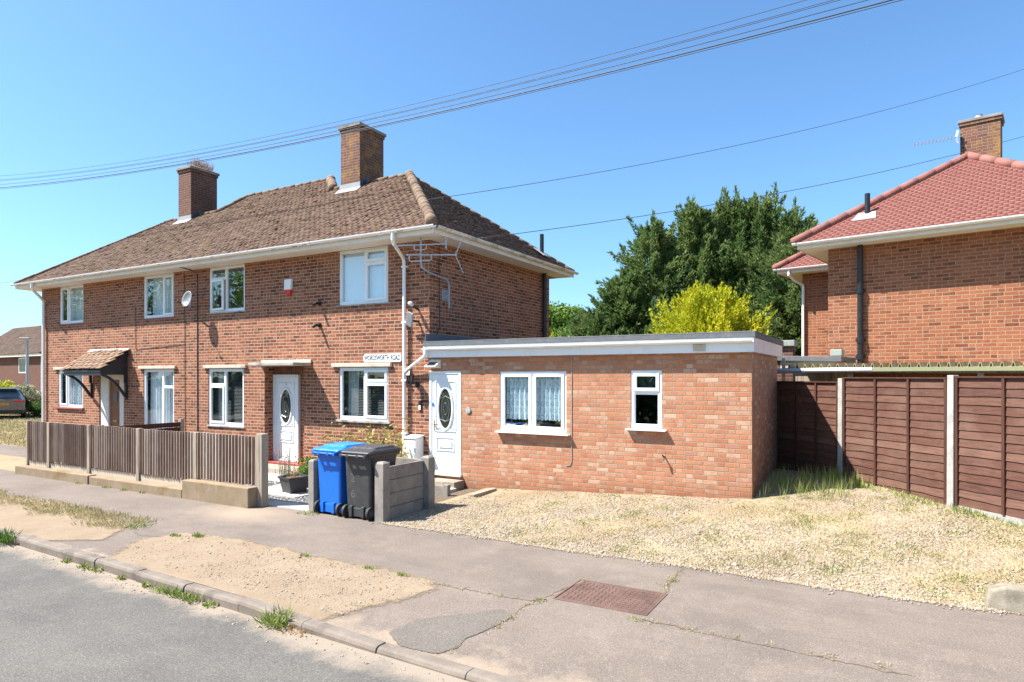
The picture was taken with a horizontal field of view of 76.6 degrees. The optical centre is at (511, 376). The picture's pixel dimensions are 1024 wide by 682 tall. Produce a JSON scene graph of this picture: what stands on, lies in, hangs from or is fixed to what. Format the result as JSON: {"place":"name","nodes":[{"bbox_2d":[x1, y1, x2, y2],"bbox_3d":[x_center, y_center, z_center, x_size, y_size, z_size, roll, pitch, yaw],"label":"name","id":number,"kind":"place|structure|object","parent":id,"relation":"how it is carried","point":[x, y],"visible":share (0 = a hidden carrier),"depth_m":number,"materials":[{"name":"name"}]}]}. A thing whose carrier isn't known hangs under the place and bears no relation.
{"place":"outdoors","nodes":[
{"label":"outdoors","id":0,"kind":"place"},
{"bbox_2d":[0,444,25,456],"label":"side path","id":1,"kind":"structure","parent":0,"point":[17,451],"depth_m":19.19,"materials":[{"name":"grey concrete"}]},
{"bbox_2d":[0,411,41,446],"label":"lawn","id":2,"kind":"structure","parent":0,"point":[18,415],"depth_m":27.40,"materials":[{"name":"beige plant"}]},
{"bbox_2d":[0,379,15,387],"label":"garden bush","id":3,"kind":"object","parent":2,"relation":"on","point":[5,385],"visible":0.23,"depth_m":40.07,"materials":[{"name":"yellow plant"}]},
{"bbox_2d":[0,388,25,417],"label":"parked car","id":4,"kind":"object","parent":2,"relation":"on","point":[12,400],"visible":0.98,"depth_m":33.32,"materials":[{"name":"grey metal"}]},
{"bbox_2d":[4,382,41,396],"bbox_3d":[-28.666,1.310,37.870,2.861,1.989,2.874,0,0,30],"label":"garden bush","id":5,"kind":"object","parent":2,"relation":"on","point":[28,390],"visible":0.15,"depth_m":37.89,"materials":[{"name":"green plant"}]},
{"bbox_2d":[19,337,31,385],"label":"street lamp","id":6,"kind":"object","parent":2,"relation":"on","point":[27,361],"visible":0.72,"depth_m":49.94,"materials":[{"name":"metal"}]},
{"bbox_2d":[23,392,41,416],"bbox_3d":[-26.460,1.593,36.024,2.251,1.471,2.225,0,0,30],"label":"garden bush","id":7,"kind":"object","parent":2,"relation":"on","point":[29,398],"visible":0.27,"depth_m":35.53,"materials":[{"name":"green plant"}]},
{"bbox_2d":[26,401,41,416],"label":"garden bush","id":8,"kind":"object","parent":2,"relation":"on","point":[36,410],"visible":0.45,"depth_m":34.59,"materials":[{"name":"green plant"}]},
{"bbox_2d":[0,454,61,470],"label":"gravel forecourt","id":9,"kind":"structure","parent":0,"point":[8,463],"depth_m":16.51,"materials":[{"name":"beige gravel"}]},
{"bbox_2d":[0,488,163,528],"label":"verge grass","id":10,"kind":"structure","parent":0,"point":[103,515],"depth_m":10.29,"materials":[{"name":"beige plant"}]},
{"bbox_2d":[187,156,214,170],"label":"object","id":11,"kind":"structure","parent":0,"point":[200,164],"depth_m":21.44,"materials":[{"name":"white"}]},
{"bbox_2d":[0,543,468,681],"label":"road","id":12,"kind":"structure","parent":0,"point":[68,625],"depth_m":5.61,"materials":[{"name":"grey asphalt"}]},
{"bbox_2d":[0,527,23,544],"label":"weed clump","id":13,"kind":"object","parent":12,"relation":"on","point":[4,536],"visible":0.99,"depth_m":8.85,"materials":[{"name":"green plant"}]},
{"bbox_2d":[145,583,167,593],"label":"weed clump","id":14,"kind":"object","parent":12,"relation":"on","point":[159,589],"visible":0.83,"depth_m":6.91,"materials":[{"name":"green plant"}]},
{"bbox_2d":[161,585,184,597],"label":"weed clump","id":15,"kind":"object","parent":12,"relation":"on","point":[177,592],"visible":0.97,"depth_m":6.75,"materials":[{"name":"green plant"}]},
{"bbox_2d":[174,591,203,603],"bbox_3d":[-3.309,2.245,6.625,0.354,0.106,0.253,0,0,30],"label":"weed clump","id":16,"kind":"object","parent":12,"relation":"on","point":[187,597],"visible":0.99,"depth_m":6.61,"materials":[{"name":"green plant"}]},
{"bbox_2d":[3,544,443,681],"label":"gutter grit","id":17,"kind":"object","parent":12,"relation":"on","point":[305,636],"visible":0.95,"depth_m":6.15,"materials":[{"name":"gravel"}]},
{"bbox_2d":[252,601,297,629],"bbox_3d":[-2.197,2.189,5.984,0.529,0.218,0.364,0,0,30],"label":"weed clump","id":18,"kind":"object","parent":12,"relation":"on","point":[266,620],"visible":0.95,"depth_m":5.94,"materials":[{"name":"green plant"}]},
{"bbox_2d":[279,625,310,636],"bbox_3d":[-1.944,2.264,5.816,0.341,0.067,0.220,0,0,30],"label":"weed clump","id":19,"kind":"object","parent":12,"relation":"on","point":[290,627],"visible":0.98,"depth_m":5.79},
{"bbox_2d":[94,467,477,520],"bbox_3d":[-5.752,2.206,13.709,10.420,0.008,3.110,0,0,30],"label":"garden bed","id":20,"kind":"object","parent":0,"point":[441,498],"visible":0.04,"depth_m":11.90,"materials":[{"name":"soil"}]},
{"bbox_2d":[245,480,307,503],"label":"slate chippings","id":21,"kind":"object","parent":20,"relation":"on","point":[299,500],"visible":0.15,"depth_m":11.64,"materials":[{"name":"grey gravel"}]},
{"bbox_2d":[275,440,298,482],"bbox_3d":[-4.608,1.761,13.231,0.761,0.882,0.484,0,0,30],"label":"tall weed","id":22,"kind":"object","parent":20,"relation":"on","point":[285,465],"visible":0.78,"depth_m":13.30,"materials":[{"name":"brown plant"}]},
{"bbox_2d":[268,463,306,474],"bbox_3d":[-5.233,2.160,14.795,2.250,0.180,0.510,0,0,30],"label":"doorstep","id":23,"kind":"object","parent":20,"relation":"on","point":[272,468],"visible":0.06,"depth_m":14.64,"materials":[{"name":"concrete"}]},
{"bbox_2d":[268,473,307,510],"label":"garden slabs","id":24,"kind":"structure","parent":20,"relation":"on","point":[275,490],"depth_m":11.79,"materials":[{"name":"grey concrete"}]},
{"bbox_2d":[277,469,307,493],"bbox_3d":[-4.083,1.969,12.171,0.450,0.462,0.450,0,0,44],"label":"plant pot","id":25,"kind":"object","parent":24,"relation":"on","point":[294,482],"visible":0.93,"depth_m":12.06,"materials":[{"name":"grey concrete"}]},
{"bbox_2d":[295,456,317,474],"bbox_3d":[-3.940,1.940,12.827,0.708,0.767,0.636,0,0,-6],"label":"green shrub","id":26,"kind":"object","parent":20,"relation":"on","point":[306,459],"visible":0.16,"depth_m":12.80,"materials":[{"name":"green plant"}]},
{"bbox_2d":[311,442,365,515],"bbox_3d":[-2.765,1.648,10.576,0.617,1.104,0.863,0,0,30],"label":"wheelie bin","id":27,"kind":"object","parent":20,"relation":"on","point":[332,481],"visible":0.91,"depth_m":10.30,"materials":[{"name":"blue plastic"}]},
{"bbox_2d":[320,417,411,457],"bbox_3d":[-2.978,1.510,13.379,2.368,1.387,1.335,0,0,40],"label":"straggly shrub","id":28,"kind":"object","parent":20,"relation":"on","point":[381,441],"visible":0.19,"depth_m":13.24,"materials":[{"name":"green plant"}]},
{"bbox_2d":[308,455,434,522],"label":"concrete panel wall","id":29,"kind":"structure","parent":20,"relation":"on","point":[403,486],"depth_m":10.37,"materials":[{"name":"grey concrete"}]},
{"bbox_2d":[403,434,423,458],"bbox_3d":[-2.010,1.726,13.221,0.330,1.047,0.284,0,0,30],"label":"utility box","id":30,"kind":"object","parent":20,"relation":"on","point":[414,445],"visible":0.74,"depth_m":13.12,"materials":[{"name":"white plastic"}]},
{"bbox_2d":[435,484,450,495],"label":"plinth","id":31,"kind":"structure","parent":20,"relation":"on","point":[444,490],"depth_m":11.98,"materials":[{"name":"grey concrete"}]},
{"bbox_2d":[435,477,463,492],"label":"door steps","id":32,"kind":"structure","parent":20,"relation":"on","point":[456,484],"depth_m":12.62,"materials":[{"name":"concrete"}]},
{"bbox_2d":[4,0,805,175],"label":"overhead cable","id":33,"kind":"object","parent":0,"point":[456,93],"visible":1,"depth_m":13.80,"materials":[{"name":"black rubber"}]},
{"bbox_2d":[3,0,832,179],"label":"overhead cable","id":34,"kind":"object","parent":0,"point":[476,93],"visible":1,"depth_m":13.56,"materials":[{"name":"black rubber"}]},
{"bbox_2d":[1,0,838,180],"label":"overhead cable","id":35,"kind":"object","parent":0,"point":[473,95],"visible":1,"depth_m":13.60,"materials":[{"name":"black rubber"}]},
{"bbox_2d":[0,0,866,184],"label":"overhead cable","id":36,"kind":"object","parent":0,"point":[497,94],"visible":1,"depth_m":13.25,"materials":[{"name":"black rubber"}]},
{"bbox_2d":[0,0,892,187],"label":"overhead cable","id":37,"kind":"object","parent":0,"point":[509,95],"visible":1,"depth_m":13.11,"materials":[{"name":"black rubber"}]},
{"bbox_2d":[4,0,901,188],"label":"overhead cable","id":38,"kind":"object","parent":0,"point":[513,96],"visible":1,"depth_m":13.10,"materials":[{"name":"black rubber"}]},
{"bbox_2d":[0,469,1023,681],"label":"pavement","id":39,"kind":"structure","parent":0,"point":[552,640],"depth_m":6.01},
{"bbox_2d":[0,496,128,540],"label":"dry verge","id":40,"kind":"structure","parent":39,"relation":"on","point":[47,526],"depth_m":9.52,"materials":[{"name":"beige soil"}]},
{"bbox_2d":[122,521,152,529],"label":"grass tuft","id":41,"kind":"object","parent":40,"relation":"on","point":[136,526],"visible":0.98,"depth_m":9.42,"materials":[{"name":"plant"}]},
{"bbox_2d":[15,460,256,508],"bbox_3d":[-7.735,2.083,12.828,7.840,0.435,0.300,0,0,30],"label":"concrete wall base","id":42,"kind":"object","parent":39,"relation":"on","point":[236,495],"visible":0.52,"depth_m":12.28,"materials":[{"name":"beige concrete"}]},
{"bbox_2d":[26,421,267,506],"bbox_3d":[-7.629,1.637,12.918,7.955,1.325,0.140,0,0,30],"label":"picket fence","id":43,"kind":"object","parent":42,"relation":"on","point":[230,458],"visible":0.87,"depth_m":12.39,"materials":[{"name":"brown wood"}]},
{"bbox_2d":[108,532,435,620],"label":"bare verge","id":44,"kind":"structure","parent":39,"relation":"on","point":[312,610],"depth_m":7.20,"materials":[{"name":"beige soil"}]},
{"bbox_2d":[111,536,416,615],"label":"verge pebbles","id":45,"kind":"object","parent":44,"relation":"on","point":[342,588],"visible":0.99,"depth_m":7.13,"materials":[{"name":"gravel"}]},
{"bbox_2d":[339,444,400,520],"bbox_3d":[-2.233,1.648,10.240,0.605,1.104,0.854,0,0,30],"label":"wheelie bin","id":46,"kind":"object","parent":39,"relation":"on","point":[361,460],"visible":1,"depth_m":9.98,"materials":[{"name":"grey plastic"}]},
{"bbox_2d":[389,609,511,652],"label":"tarmac repair","id":47,"kind":"structure","parent":39,"relation":"on","point":[438,634],"depth_m":5.72,"materials":[{"name":"grey asphalt"}]},
{"bbox_2d":[130,528,914,676],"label":"pavement cracks","id":48,"kind":"object","parent":39,"relation":"on","point":[639,619],"visible":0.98,"depth_m":5.75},
{"bbox_2d":[552,579,667,615],"bbox_3d":[0.987,2.220,6.477,0.960,0.060,0.690,0,0,30],"label":"manhole cover","id":49,"kind":"object","parent":39,"relation":"on","point":[620,598],"visible":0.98,"depth_m":6.44,"materials":[{"name":"metal"}]},
{"bbox_2d":[380,521,986,669],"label":"joint grass","id":50,"kind":"structure","parent":39,"relation":"on","point":[667,592],"depth_m":6.64,"materials":[{"name":"green plant"}]},
{"bbox_2d":[369,522,1006,615],"bbox_3d":[1.250,2.194,7.903,7.650,0.008,0.480,0,0,30],"label":"gravel edge","id":51,"kind":"object","parent":39,"relation":"on","point":[556,548],"visible":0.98,"depth_m":7.21,"materials":[{"name":"beige gravel"}]},
{"bbox_2d":[0,0,1023,335],"label":"sky","id":52,"kind":"structure","parent":0,"point":[84,83],"materials":[{"name":"blue"}]},
{"bbox_2d":[390,468,1023,614],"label":"gravel drive","id":53,"kind":"structure","parent":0,"point":[989,560],"depth_m":8.53,"materials":[{"name":"beige gravel"}]},
{"bbox_2d":[463,488,496,499],"bbox_3d":[-0.391,2.160,11.748,0.620,0.120,0.850,0,0,30],"label":"timber edging","id":54,"kind":"object","parent":53,"relation":"on","point":[481,493],"visible":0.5,"depth_m":11.71,"materials":[{"name":"beige wood"}]},
{"bbox_2d":[386,486,1023,614],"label":"gravel stones","id":55,"kind":"object","parent":53,"relation":"on","point":[600,551],"visible":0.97,"depth_m":8.42,"materials":[{"name":"beige gravel"}]},
{"bbox_2d":[417,489,1023,609],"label":"dry grass","id":56,"kind":"structure","parent":53,"relation":"on","point":[857,543],"depth_m":8.19,"materials":[{"name":"beige plant"}]},
{"bbox_2d":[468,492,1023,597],"bbox_3d":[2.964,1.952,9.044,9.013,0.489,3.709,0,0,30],"label":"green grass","id":57,"kind":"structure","parent":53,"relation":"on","point":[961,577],"depth_m":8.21,"materials":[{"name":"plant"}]},
{"bbox_2d":[853,468,870,487],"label":"weed clump","id":58,"kind":"object","parent":53,"relation":"on","point":[859,483],"visible":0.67,"depth_m":10.20,"materials":[{"name":"green plant"}]},
{"bbox_2d":[809,472,1023,530],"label":"fence foot grass","id":59,"kind":"structure","parent":53,"relation":"on","point":[953,510],"depth_m":8.84,"materials":[{"name":"plant"}]},
{"bbox_2d":[983,582,1023,614],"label":"concrete block","id":60,"kind":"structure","parent":53,"relation":"on","point":[1004,596],"depth_m":6.06,"materials":[{"name":"beige concrete"}]},
{"bbox_2d":[756,464,855,501],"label":"tall grass","id":61,"kind":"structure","parent":0,"point":[832,475],"depth_m":10.32,"materials":[{"name":"green plant"}]},
{"label":"back garden","id":62,"kind":"structure","parent":0,"visible":0},
{"bbox_2d":[549,301,585,336],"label":"broadleaf tree","id":63,"kind":"object","parent":62,"relation":"on","point":[561,314],"visible":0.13,"depth_m":39.20,"materials":[{"name":"green plant"}]},
{"bbox_2d":[551,316,583,336],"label":"broadleaf tree","id":64,"kind":"object","parent":62,"relation":"on","point":[561,328],"visible":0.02,"depth_m":36.84,"materials":[{"name":"green plant"}]},
{"bbox_2d":[558,309,623,336],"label":"conifer tree","id":65,"kind":"object","parent":62,"relation":"on","point":[586,325],"visible":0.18,"depth_m":26.81,"materials":[{"name":"green plant"}]},
{"bbox_2d":[573,266,664,335],"bbox_3d":[5.002,-1.069,27.103,5.837,7.276,6.148,0,0,30],"label":"conifer tree","id":66,"kind":"object","parent":62,"relation":"on","point":[625,303],"visible":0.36,"depth_m":26.88,"materials":[{"name":"green plant"}]},
{"bbox_2d":[580,209,692,334],"bbox_3d":[5.755,-2.493,27.787,7.233,9.694,6.936,0,0,-25],"label":"broadleaf tree","id":67,"kind":"object","parent":62,"relation":"on","point":[652,245],"visible":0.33,"depth_m":27.13,"materials":[{"name":"green plant"}]},
{"bbox_2d":[645,193,750,330],"bbox_3d":[7.443,-2.800,27.731,7.091,10.343,7.148,0,0,-12],"label":"conifer tree","id":68,"kind":"object","parent":62,"relation":"on","point":[696,238],"visible":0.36,"depth_m":27.39,"materials":[{"name":"green plant"}]},
{"bbox_2d":[645,279,776,334],"bbox_3d":[5.972,-0.323,20.409,6.200,5.351,5.473,0,0,-11],"label":"golden conifer","id":69,"kind":"object","parent":62,"relation":"on","point":[719,310],"visible":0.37,"depth_m":19.98,"materials":[{"name":"yellow plant"}]},
{"bbox_2d":[680,185,770,335],"bbox_3d":[9.905,-2.751,28.798,7.974,11.194,7.460,0,0,30],"label":"conifer tree","id":70,"kind":"object","parent":62,"relation":"on","point":[728,209],"visible":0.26,"depth_m":27.57,"materials":[{"name":"green plant"}]},
{"bbox_2d":[719,181,803,355],"bbox_3d":[10.299,-2.862,28.016,7.050,10.429,6.919,0,0,30],"label":"conifer tree","id":71,"kind":"object","parent":62,"relation":"on","point":[755,215],"visible":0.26,"depth_m":27.12,"materials":[{"name":"green plant"}]},
{"bbox_2d":[744,231,801,355],"bbox_3d":[11.534,-1.632,25.376,7.041,8.385,6.632,0,0,30],"label":"conifer tree","id":72,"kind":"object","parent":62,"relation":"on","point":[785,288],"visible":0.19,"depth_m":25.16,"materials":[{"name":"green plant"}]},
{"bbox_2d":[738,197,819,354],"bbox_3d":[11.688,-2.360,27.100,6.642,9.973,7.321,0,0,-19],"label":"conifer tree","id":73,"kind":"object","parent":62,"relation":"on","point":[789,224],"visible":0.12,"depth_m":26.56,"materials":[{"name":"green plant"}]},
{"bbox_3d":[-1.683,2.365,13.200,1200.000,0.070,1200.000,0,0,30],"label":"ground","id":74,"kind":"structure","parent":0,"visible":0},
{"bbox_2d":[0,325,41,392],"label":"distant house","id":75,"kind":"structure","parent":74,"relation":"on","point":[12,356],"depth_m":82.11,"materials":[{"name":"brick"}]},
{"bbox_2d":[19,358,25,372],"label":"window","id":76,"kind":"structure","parent":75,"relation":"in","point":[22,361],"depth_m":80.73,"materials":[{"name":"white plastic"}]},
{"bbox_2d":[77,419,183,465],"bbox_3d":[-9.204,1.700,15.639,0.110,1.200,2.720,0,0,30],"label":"divider fence","id":77,"kind":"object","parent":74,"relation":"on","point":[178,425],"visible":0.2,"depth_m":16.34,"materials":[{"name":"brown wood"}]},
{"bbox_2d":[0,528,524,681],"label":"kerb","id":78,"kind":"structure","parent":74,"relation":"on","point":[237,603],"depth_m":6.23,"materials":[{"name":"concrete"}]},
{"bbox_2d":[10,121,578,466],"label":"brick house","id":79,"kind":"structure","parent":74,"relation":"on","point":[275,366],"depth_m":16.02,"materials":[{"name":"red brick"}]},
{"bbox_2d":[55,370,83,409],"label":"window","id":80,"kind":"structure","parent":79,"relation":"in","point":[70,391],"depth_m":20.08,"materials":[{"name":"white plastic"}]},
{"bbox_2d":[58,285,83,324],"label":"window","id":81,"kind":"structure","parent":79,"relation":"in","point":[71,296],"depth_m":20.12,"materials":[{"name":"white plastic"}]},
{"bbox_2d":[110,380,119,425],"bbox_3d":[-11.538,1.120,18.890,0.560,2.040,0.070,0,0,30],"label":"door","id":82,"kind":"structure","parent":79,"relation":"in","point":[114,392],"depth_m":18.89,"materials":[{"name":"brown wood"}]},
{"bbox_2d":[141,273,174,319],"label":"window","id":83,"kind":"structure","parent":79,"relation":"in","point":[158,289],"depth_m":18.00,"materials":[{"name":"white plastic"}]},
{"bbox_2d":[144,369,173,428],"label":"window","id":84,"kind":"structure","parent":79,"relation":"in","point":[158,383],"depth_m":17.96,"materials":[{"name":"white plastic"}]},
{"bbox_2d":[177,291,191,306],"bbox_3d":[-8.432,-1.965,16.673,0.338,0.420,0.784,0,0,-27],"label":"satellite dish","id":85,"kind":"object","parent":79,"relation":"attached to","point":[186,297],"visible":1,"depth_m":16.55,"materials":[{"name":"grey paint"}]},
{"bbox_2d":[180,267,197,431],"bbox_3d":[-8.338,-0.402,16.690,0.039,4.804,0.512,0,0,40],"label":"drainpipe","id":86,"kind":"object","parent":79,"relation":"attached to","point":[197,344],"depth_m":16.86,"materials":[{"name":"plastic"}]},
{"bbox_2d":[206,369,244,427],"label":"window","id":87,"kind":"structure","parent":79,"relation":"in","point":[226,386],"depth_m":16.68,"materials":[{"name":"white plastic"}]},
{"bbox_2d":[206,264,245,313],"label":"window","id":88,"kind":"structure","parent":79,"relation":"in","point":[227,283],"depth_m":17.10,"materials":[{"name":"white plastic"}]},
{"bbox_2d":[273,375,299,461],"bbox_3d":[-5.443,1.000,15.625,0.875,2.080,0.124,0,0,30],"label":"door","id":89,"kind":"structure","parent":79,"relation":"in","point":[286,388],"depth_m":15.60,"materials":[{"name":"white plastic"}]},
{"bbox_2d":[284,279,292,294],"bbox_3d":[-5.232,-2.085,15.171,0.239,0.370,0.073,0,0,30],"label":"alarm box","id":90,"kind":"object","parent":79,"relation":"attached to","point":[288,286],"visible":1,"depth_m":15.13,"materials":[{"name":"white plastic"}]},
{"bbox_2d":[336,245,389,306],"bbox_3d":[-3.219,-2.160,14.119,1.540,1.240,0.142,0,0,30],"label":"window","id":91,"kind":"structure","parent":79,"relation":"in","point":[363,272],"depth_m":14.13,"materials":[{"name":"white plastic"}]},
{"bbox_2d":[335,367,390,423],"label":"window","id":92,"kind":"structure","parent":79,"relation":"in","point":[363,390],"depth_m":14.43,"materials":[{"name":"white plastic"}]},
{"bbox_2d":[364,353,401,361],"bbox_3d":[-2.759,-0.388,13.796,1.040,0.175,0.022,0,0,30],"label":"street name sign","id":93,"kind":"object","parent":79,"relation":"attached to","point":[382,357],"visible":1,"depth_m":13.77,"materials":[{"name":"white metal"}]},
{"bbox_2d":[406,312,418,326],"bbox_3d":[-2.059,-1.160,13.287,0.243,0.321,0.226,0,0,30],"label":"floodlight","id":94,"kind":"object","parent":79,"relation":"attached to","point":[410,320],"visible":1,"depth_m":13.23,"materials":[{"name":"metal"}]},
{"bbox_2d":[406,370,419,387],"bbox_3d":[-2.035,0.041,13.256,0.173,0.381,0.304,0,0,60],"label":"wall lantern","id":95,"kind":"object","parent":79,"relation":"attached to","point":[410,373],"depth_m":13.21,"materials":[{"name":"black glass"}]},
{"bbox_2d":[393,237,463,308],"bbox_3d":[-1.556,-2.102,12.970,1.356,1.363,1.029,0,0,-38],"label":"television aerial","id":96,"kind":"object","parent":79,"relation":"attached to","point":[445,295],"visible":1,"depth_m":12.94,"materials":[{"name":"metal"}]},
{"bbox_2d":[437,253,439,334],"bbox_3d":[-1.526,-1.773,13.451,0.018,1.854,0.103,0,0,30],"label":"wall cable","id":97,"kind":"object","parent":79,"relation":"attached to","point":[439,295],"depth_m":13.47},
{"bbox_2d":[403,331,783,498],"bbox_3d":[1.539,0.745,13.086,6.914,3.210,3.438,0,0,30],"label":"brick extension","id":98,"kind":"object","parent":74,"relation":"on","point":[698,410],"visible":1,"depth_m":11.39,"materials":[{"name":"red brick"}]},
{"bbox_2d":[424,359,440,367],"bbox_3d":[-1.598,-0.249,13.036,0.270,0.178,0.199,0,0,30],"label":"solar lamp","id":99,"kind":"object","parent":98,"relation":"attached to","point":[435,363],"visible":1,"depth_m":13.01,"materials":[{"name":"white plastic"}]},
{"bbox_2d":[429,371,461,476],"bbox_3d":[-1.340,0.943,13.014,0.820,2.085,0.136,0,0,30],"label":"door","id":100,"kind":"structure","parent":98,"relation":"in","point":[444,386],"depth_m":13.00,"materials":[{"name":"white plastic"}]},
{"bbox_2d":[495,371,569,435],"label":"window","id":101,"kind":"structure","parent":98,"relation":"in","point":[531,402],"depth_m":12.08,"materials":[{"name":"white plastic"}]},
{"bbox_2d":[566,355,571,465],"bbox_3d":[1.025,0.617,11.654,0.117,1.998,0.010,0,0,30],"label":"wall cable","id":102,"kind":"object","parent":98,"relation":"attached to","point":[571,411],"depth_m":11.62,"materials":[{"name":"brown plastic"}]},
{"bbox_2d":[625,370,666,431],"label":"window","id":103,"kind":"structure","parent":98,"relation":"in","point":[646,385],"depth_m":11.08,"materials":[{"name":"white plastic"}]},
{"bbox_2d":[777,340,796,380],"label":"brick pier","id":104,"kind":"structure","parent":74,"relation":"on","point":[788,347],"depth_m":13.89,"materials":[{"name":"red brick"}]},
{"bbox_2d":[777,356,855,381],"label":"flat shed","id":105,"kind":"structure","parent":74,"relation":"on","point":[834,377],"depth_m":13.58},
{"bbox_2d":[830,349,844,355],"bbox_3d":[6.718,-0.482,13.389,0.220,0.135,0.250,0,0,40],"label":"roof box","id":106,"kind":"object","parent":105,"relation":"on","point":[837,352],"visible":0.91,"depth_m":13.30,"materials":[{"name":"white plastic"}]},
{"bbox_2d":[772,112,1023,376],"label":"red roof house","id":107,"kind":"structure","parent":74,"relation":"on","point":[927,267],"depth_m":13.50,"materials":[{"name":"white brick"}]},
{"bbox_2d":[913,130,963,154],"bbox_3d":[10.911,-5.793,16.583,1.131,0.885,0.178,0,0,21],"label":"roof aerial","id":108,"kind":"object","parent":107,"relation":"attached to","point":[956,138],"visible":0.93,"depth_m":16.43,"materials":[{"name":"black paint"}]},
{"bbox_2d":[777,375,1023,527],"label":"panel fence","id":109,"kind":"object","parent":74,"relation":"on","point":[957,440],"visible":0.84,"depth_m":9.42,"materials":[{"name":"wood"}]},
{"bbox_2d":[777,362,1023,376],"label":"lean to","id":110,"kind":"object","parent":74,"relation":"on","point":[979,368],"visible":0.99,"depth_m":11.67,"materials":[{"name":"plastic"}]},
{"bbox_3d":[21.720,-5.100,22.226,1.000,15.000,0.323,0,0,30],"label":"utility pole","id":111,"kind":"object","parent":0,"visible":0},
{"bbox_2d":[427,69,1023,199],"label":"overhead cable","id":112,"kind":"object","parent":111,"relation":"attached to","point":[706,151],"visible":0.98,"depth_m":16.04,"materials":[{"name":"black rubber"}]},
{"bbox_2d":[479,136,1023,238],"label":"overhead cable","id":113,"kind":"object","parent":111,"relation":"attached to","point":[718,203],"visible":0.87,"depth_m":15.88,"materials":[{"name":"black rubber"}]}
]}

